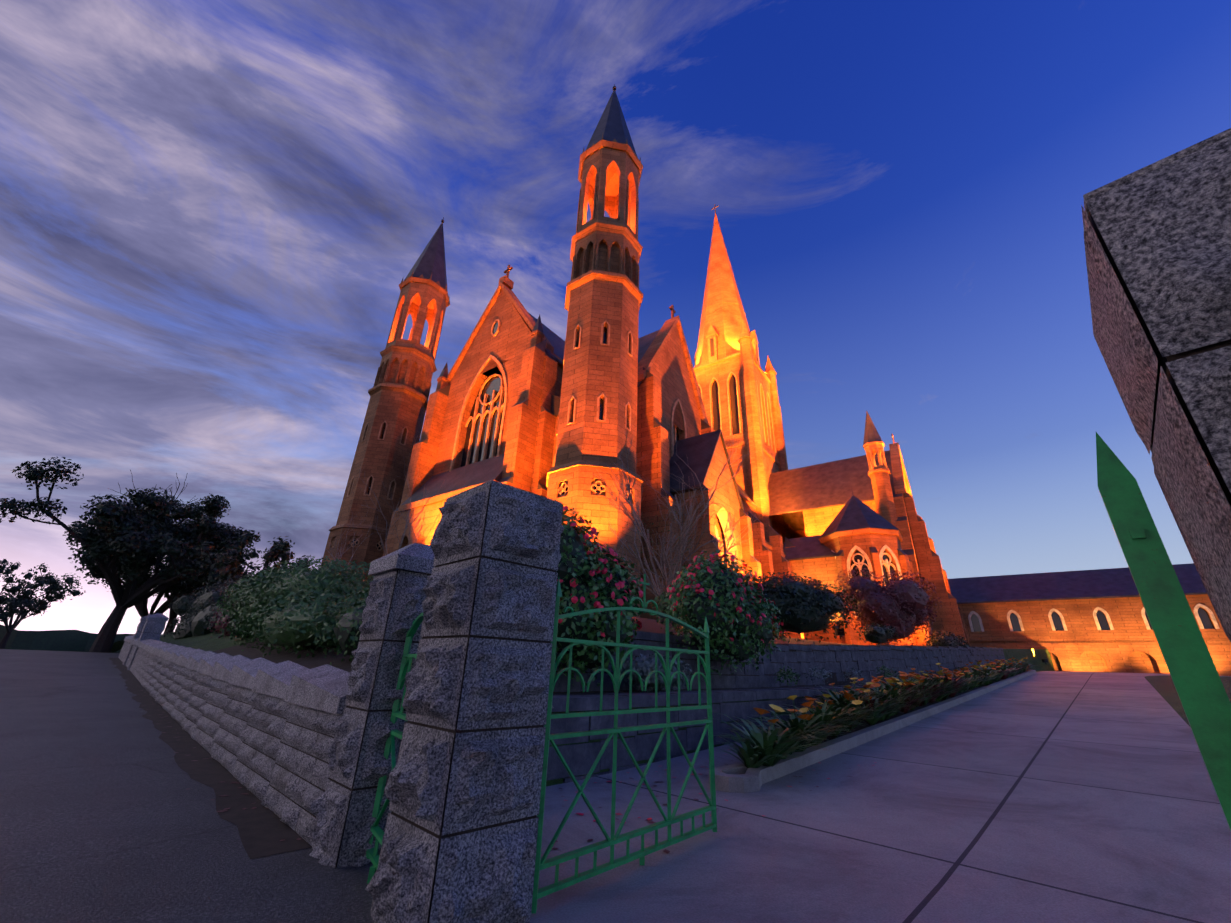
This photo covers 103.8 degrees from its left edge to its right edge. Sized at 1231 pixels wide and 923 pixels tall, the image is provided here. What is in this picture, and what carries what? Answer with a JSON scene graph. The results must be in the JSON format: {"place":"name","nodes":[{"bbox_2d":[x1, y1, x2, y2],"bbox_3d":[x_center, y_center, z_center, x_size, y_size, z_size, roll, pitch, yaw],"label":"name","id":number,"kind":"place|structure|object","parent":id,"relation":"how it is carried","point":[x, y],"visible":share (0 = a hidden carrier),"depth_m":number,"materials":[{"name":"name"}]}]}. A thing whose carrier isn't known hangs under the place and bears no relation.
{"place":"outdoors","nodes":[
{"label":"outdoors","id":0,"kind":"place"},
{"bbox_2d":[0,649,529,922],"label":"street","id":1,"kind":"structure","parent":0,"point":[106,816],"depth_m":3.13,"materials":[{"name":"grey asphalt"}]},
{"bbox_2d":[108,657,311,858],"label":"gutter dirt","id":2,"kind":"structure","parent":1,"relation":"on","point":[263,830],"depth_m":4.18,"materials":[{"name":"soil"}]},
{"bbox_2d":[529,909,560,922],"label":"pavement","id":3,"kind":"structure","parent":1,"relation":"on","point":[539,917],"depth_m":2.29,"materials":[{"name":"concrete"}]},
{"bbox_2d":[366,432,1230,913],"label":"iron gates","id":4,"kind":"object","parent":1,"relation":"on","point":[1202,694],"visible":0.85,"depth_m":2.48,"materials":[{"name":"green metal"}]},
{"bbox_2d":[0,0,1230,633],"label":"sky","id":5,"kind":"structure","parent":0,"point":[214,214],"materials":[{"name":"blue"}]},
{"bbox_2d":[111,617,1230,785],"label":"garden soil","id":6,"kind":"structure","parent":0,"point":[1163,686],"depth_m":12.92,"materials":[{"name":"brown soil"}]},
{"bbox_2d":[9,470,280,652],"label":"street tree trunks","id":7,"kind":"object","parent":6,"relation":"on","point":[124,602],"visible":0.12,"depth_m":32.22,"materials":[{"name":"brown plant"}]},
{"bbox_2d":[0,457,310,596],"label":"street tree crowns","id":8,"kind":"object","parent":7,"relation":"attached to","point":[150,537],"visible":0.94,"depth_m":30.95,"materials":[{"name":"green plant"}]},
{"bbox_2d":[326,418,771,623],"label":"bare shrubs","id":9,"kind":"object","parent":6,"relation":"on","point":[664,557],"visible":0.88,"depth_m":13.57,"materials":[{"name":"brown plant"}]},
{"bbox_2d":[163,504,973,691],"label":"hedge shrubs","id":10,"kind":"object","parent":6,"relation":"on","point":[322,605],"visible":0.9,"depth_m":9.25,"materials":[{"name":"green plant"}]},
{"bbox_2d":[557,506,785,642],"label":"shrub flowers","id":11,"kind":"object","parent":10,"relation":"attached to","point":[620,584],"visible":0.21,"depth_m":7.26,"materials":[{"name":"red plant"}]},
{"bbox_2d":[536,742,743,851],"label":"pavement","id":12,"kind":"structure","parent":6,"relation":"on","point":[576,827],"depth_m":4.49,"materials":[{"name":"concrete"}]},
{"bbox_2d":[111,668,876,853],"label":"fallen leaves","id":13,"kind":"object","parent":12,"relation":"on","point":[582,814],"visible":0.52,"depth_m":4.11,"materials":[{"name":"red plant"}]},
{"bbox_2d":[321,135,969,646],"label":"cathedral","id":14,"kind":"structure","parent":6,"relation":"on","point":[605,259],"depth_m":35.97,"materials":[{"name":"brown stone"}]},
{"bbox_2d":[331,319,775,550],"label":"cathedral dressings","id":15,"kind":"structure","parent":14,"relation":"attached to","point":[503,387],"depth_m":35.76,"materials":[{"name":"stone"}]},
{"bbox_2d":[352,322,896,611],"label":"cathedral glazing","id":16,"kind":"structure","parent":14,"relation":"in","point":[492,384],"depth_m":36.44,"materials":[{"name":"glass"}]},
{"bbox_2d":[393,84,959,608],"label":"cathedral roofs","id":17,"kind":"structure","parent":14,"relation":"on","point":[797,492],"depth_m":47.12,"materials":[{"name":"grey tile"}]},
{"bbox_2d":[699,338,758,434],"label":"tower openings","id":18,"kind":"object","parent":14,"relation":"in","point":[734,408],"visible":0.12,"depth_m":75.40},
{"bbox_2d":[831,545,901,616],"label":"pale cathedral tracery","id":19,"kind":"object","parent":14,"relation":"attached to","point":[886,563],"visible":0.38,"depth_m":44.69,"materials":[{"name":"stone"}]},
{"bbox_2d":[543,630,1006,782],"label":"retaining walls","id":20,"kind":"structure","parent":6,"relation":"on","point":[579,759],"depth_m":7.58,"materials":[{"name":"granite stone blocks"}]},
{"bbox_2d":[537,671,1230,922],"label":"driveway paving","id":21,"kind":"structure","parent":6,"relation":"on","point":[1061,797],"depth_m":3.56,"materials":[{"name":"concrete"}]},
{"bbox_2d":[709,670,1035,792],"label":"flower bed kerb","id":22,"kind":"structure","parent":21,"relation":"on","point":[739,778],"depth_m":6.09,"materials":[{"name":"concrete"}]},
{"bbox_2d":[807,670,1028,747],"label":"flower bed soil","id":23,"kind":"structure","parent":22,"relation":"on","point":[865,723],"depth_m":9.12,"materials":[{"name":"brown soil"}]},
{"bbox_2d":[714,659,1034,767],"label":"bed plants","id":24,"kind":"object","parent":23,"relation":"on","point":[763,745],"visible":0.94,"depth_m":7.42,"materials":[{"name":"green plant"}]},
{"bbox_2d":[753,657,1026,722],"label":"bed flowers","id":25,"kind":"object","parent":24,"relation":"on","point":[872,684],"visible":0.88,"depth_m":9.77,"materials":[{"name":"orange plant"}]},
{"bbox_2d":[834,629,1048,664],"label":"floodlights","id":26,"kind":"object","parent":6,"relation":"on","point":[842,633],"visible":0.12,"depth_m":23.71,"materials":[{"name":"black metal"}]},
{"bbox_3d":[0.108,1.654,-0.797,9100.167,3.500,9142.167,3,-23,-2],"label":"ground","id":27,"kind":"structure","parent":0,"visible":0},
{"bbox_2d":[0,564,72,648],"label":"distant tree trunks","id":28,"kind":"object","parent":27,"relation":"on","point":[10,627],"visible":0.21,"depth_m":58.34,"materials":[{"name":"black plant"}]},
{"bbox_2d":[0,559,253,621],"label":"tree","id":29,"kind":"object","parent":28,"relation":"on","point":[53,582],"visible":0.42,"depth_m":59.83,"materials":[{"name":"green plant"}]},
{"bbox_2d":[0,625,134,652],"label":"hills","id":30,"kind":"structure","parent":27,"relation":"on","point":[68,640],"depth_m":103.90,"materials":[{"name":"green plant"}]},
{"bbox_2d":[118,613,349,845],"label":"street wall","id":31,"kind":"structure","parent":27,"relation":"on","point":[262,730],"depth_m":4.62,"materials":[{"name":"stone"}]},
{"bbox_2d":[309,480,564,922],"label":"gate pillars","id":32,"kind":"structure","parent":27,"relation":"on","point":[475,582],"depth_m":2.50,"materials":[{"name":"stone"}]},
{"bbox_2d":[957,594,1230,675],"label":"building wall","id":33,"kind":"structure","parent":27,"relation":"on","point":[1127,644],"depth_m":55.87,"materials":[{"name":"brown brick"}]},
{"bbox_2d":[948,563,1206,603],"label":"hall roof","id":34,"kind":"structure","parent":33,"relation":"on","point":[1098,583],"depth_m":60.51,"materials":[{"name":"grey tile"}]},
{"bbox_2d":[971,608,1213,631],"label":"windows","id":35,"kind":"structure","parent":33,"relation":"in","point":[1202,614],"depth_m":57.60,"materials":[{"name":"glass"}]},
{"bbox_2d":[968,604,1219,631],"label":"window frames","id":36,"kind":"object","parent":33,"relation":"attached to","point":[1210,612],"depth_m":56.06,"materials":[{"name":"beige stone"}]},
{"bbox_2d":[1081,128,1230,641],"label":"gate pillar","id":37,"kind":"structure","parent":27,"relation":"on","point":[1157,239],"depth_m":0.97,"materials":[{"name":"granite"},{"name":"dark mortar joints"}]}
]}

